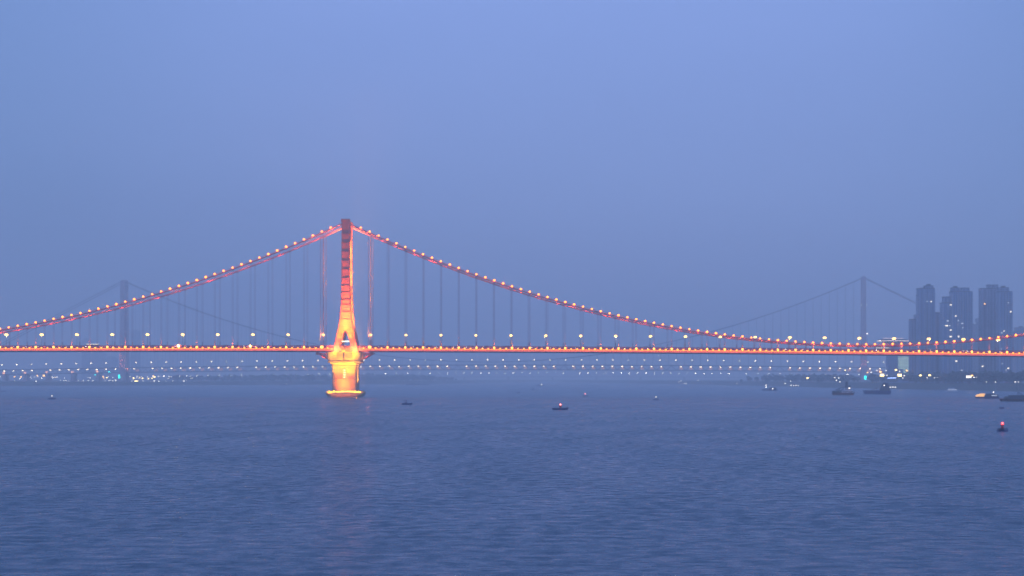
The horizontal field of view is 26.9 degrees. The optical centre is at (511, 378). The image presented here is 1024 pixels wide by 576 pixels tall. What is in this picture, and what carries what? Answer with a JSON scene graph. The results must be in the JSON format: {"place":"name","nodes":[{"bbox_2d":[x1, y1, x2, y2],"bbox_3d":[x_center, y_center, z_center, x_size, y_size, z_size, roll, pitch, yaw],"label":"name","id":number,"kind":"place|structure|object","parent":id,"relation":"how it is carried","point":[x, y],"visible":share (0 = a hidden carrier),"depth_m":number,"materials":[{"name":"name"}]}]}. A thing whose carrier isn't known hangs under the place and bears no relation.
{"place":"outdoors","nodes":[
{"label":"outdoors","id":0,"kind":"place"},
{"bbox_2d":[0,379,550,385],"bbox_3d":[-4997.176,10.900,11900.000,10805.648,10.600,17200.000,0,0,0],"label":"river bank","id":1,"kind":"structure","parent":0,"point":[39,382],"depth_m":5150.63,"materials":[{"name":"soil"}]},
{"bbox_2d":[82,338,91,379],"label":"distant building","id":2,"kind":"structure","parent":1,"relation":"on","point":[86,359],"depth_m":8800.00,"materials":[{"name":"grey concrete"}]},
{"bbox_2d":[92,352,105,378],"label":"distant building","id":3,"kind":"structure","parent":1,"relation":"on","point":[98,359],"depth_m":9400.00,"materials":[{"name":"grey concrete"}]},
{"bbox_2d":[105,356,117,378],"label":"distant building","id":4,"kind":"structure","parent":1,"relation":"on","point":[111,362],"depth_m":9300.00,"materials":[{"name":"grey concrete"}]},
{"bbox_2d":[131,329,140,379],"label":"distant building","id":5,"kind":"structure","parent":1,"relation":"on","point":[135,341],"depth_m":8600.00,"materials":[{"name":"grey concrete"}]},
{"bbox_2d":[167,372,456,381],"bbox_3d":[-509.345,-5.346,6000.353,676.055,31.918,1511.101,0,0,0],"label":"trees","id":6,"kind":"object","parent":1,"relation":"on","point":[367,376],"visible":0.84,"depth_m":5447.11,"materials":[{"name":"green plant"}]},
{"bbox_2d":[0,382,1023,575],"bbox_3d":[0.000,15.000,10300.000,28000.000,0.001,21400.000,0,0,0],"label":"water","id":7,"kind":"structure","parent":0,"point":[507,479],"depth_m":311.95,"materials":[{"name":"blue liquid"}]},
{"bbox_2d":[92,376,760,381],"bbox_3d":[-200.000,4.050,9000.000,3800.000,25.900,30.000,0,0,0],"label":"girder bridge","id":8,"kind":"structure","parent":7,"relation":"in","point":[684,378],"depth_m":8985.00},
{"bbox_2d":[0,276,915,381],"bbox_3d":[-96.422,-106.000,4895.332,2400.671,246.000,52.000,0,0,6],"label":"truss suspension bridge","id":9,"kind":"structure","parent":7,"relation":"in","point":[124,367],"depth_m":4915.54,"materials":[{"name":"metal"}]},
{"bbox_2d":[0,219,1023,396],"bbox_3d":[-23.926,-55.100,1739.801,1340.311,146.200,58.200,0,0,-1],"label":"suspension bridge","id":10,"kind":"structure","parent":7,"relation":"on","point":[345,361],"depth_m":1722.51,"materials":[{"name":"red paint"}]},
{"bbox_2d":[552,404,568,409],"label":"buoy boat","id":11,"kind":"object","parent":7,"relation":"on","point":[560,407],"visible":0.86,"depth_m":1021.25,"materials":[{"name":"red paint"}]},
{"bbox_2d":[761,387,776,390],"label":"ferry","id":12,"kind":"object","parent":7,"relation":"on","point":[772,389],"visible":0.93,"depth_m":2672.84,"materials":[{"name":"grey"}]},
{"bbox_2d":[832,382,854,394],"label":"dredger","id":13,"kind":"object","parent":7,"relation":"on","point":[847,391],"visible":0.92,"depth_m":1931.29,"materials":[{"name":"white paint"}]},
{"bbox_2d":[863,383,890,393],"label":"cargo ship","id":14,"kind":"object","parent":7,"relation":"on","point":[885,388],"visible":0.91,"depth_m":2054.58,"materials":[{"name":"grey metal"}]},
{"bbox_2d":[944,388,958,391],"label":"passenger boat","id":15,"kind":"object","parent":7,"relation":"on","point":[951,390],"visible":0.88,"depth_m":2429.85,"materials":[{"name":"white paint"}]},
{"bbox_2d":[975,392,998,398],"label":"tour boat","id":16,"kind":"object","parent":7,"relation":"on","point":[986,396],"visible":0.91,"depth_m":1603.07,"materials":[{"name":"grey"}]},
{"bbox_2d":[997,422,1007,430],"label":"lantern buoy","id":17,"kind":"object","parent":7,"relation":"on","point":[1002,427],"visible":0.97,"depth_m":607.55,"materials":[{"name":"red paint"}]},
{"bbox_2d":[999,393,1023,400],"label":"barge","id":18,"kind":"object","parent":7,"relation":"on","point":[1020,397],"visible":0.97,"depth_m":1405.45},
{"bbox_2d":[0,0,1023,378],"label":"sky","id":19,"kind":"structure","parent":0,"point":[701,165],"materials":[{"name":"blue"}]},
{"bbox_2d":[545,379,1023,391],"bbox_3d":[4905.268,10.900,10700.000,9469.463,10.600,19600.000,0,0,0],"label":"river bank","id":20,"kind":"structure","parent":0,"point":[946,386],"depth_m":3880.80,"materials":[{"name":"soil"}]},
{"bbox_2d":[740,373,908,383],"bbox_3d":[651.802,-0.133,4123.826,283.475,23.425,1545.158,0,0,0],"label":"trees","id":21,"kind":"object","parent":20,"relation":"on","point":[872,377],"visible":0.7,"depth_m":4084.79,"materials":[{"name":"green plant"}]},
{"bbox_2d":[887,378,895,381],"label":"light panel","id":22,"kind":"object","parent":20,"relation":"on","point":[891,379],"visible":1,"depth_m":3220.00,"materials":[{"name":"grey"}]},
{"bbox_2d":[877,338,908,382],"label":"round roofed building","id":23,"kind":"structure","parent":20,"relation":"on","point":[899,363],"depth_m":3500.00,"materials":[{"name":"grey"}]},
{"bbox_2d":[908,315,915,382],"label":"apartment block","id":24,"kind":"structure","parent":20,"relation":"on","point":[912,340],"depth_m":3330.00,"materials":[{"name":"grey concrete"}]},
{"bbox_2d":[916,284,934,382],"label":"apartment tower","id":25,"kind":"structure","parent":20,"relation":"on","point":[925,312],"depth_m":3300.00,"materials":[{"name":"grey concrete"}]},
{"bbox_2d":[935,312,939,382],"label":"apartment block","id":26,"kind":"structure","parent":20,"relation":"on","point":[937,338],"depth_m":3340.00,"materials":[{"name":"grey concrete"}]},
{"bbox_2d":[886,370,1023,384],"bbox_3d":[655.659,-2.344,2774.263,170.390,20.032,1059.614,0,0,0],"label":"trees","id":27,"kind":"object","parent":20,"relation":"on","point":[983,377],"visible":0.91,"depth_m":2883.72,"materials":[{"name":"green plant"}]},
{"bbox_2d":[939,286,972,382],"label":"apartment tower","id":28,"kind":"structure","parent":20,"relation":"on","point":[956,314],"depth_m":3260.00,"materials":[{"name":"grey concrete"}]},
{"bbox_2d":[965,376,971,380],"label":"lit kiosk","id":29,"kind":"object","parent":20,"relation":"on","point":[968,378],"visible":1,"depth_m":2780.05,"materials":[{"name":"grey"}]},
{"bbox_2d":[973,318,978,372],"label":"apartment block","id":30,"kind":"structure","parent":20,"relation":"on","point":[975,345],"depth_m":4202.21,"materials":[{"name":"grey concrete"}]},
{"bbox_2d":[979,285,998,382],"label":"apartment tower","id":31,"kind":"structure","parent":20,"relation":"on","point":[987,313],"depth_m":3300.00,"materials":[{"name":"grey concrete"}]},
{"bbox_2d":[995,286,1012,382],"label":"apartment tower","id":32,"kind":"structure","parent":20,"relation":"on","point":[1004,311],"depth_m":3250.00,"materials":[{"name":"grey concrete"}]},
{"bbox_2d":[1013,326,1023,381],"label":"apartment block","id":33,"kind":"structure","parent":20,"relation":"on","point":[1018,362],"depth_m":4100.00,"materials":[{"name":"grey concrete"}]}
]}

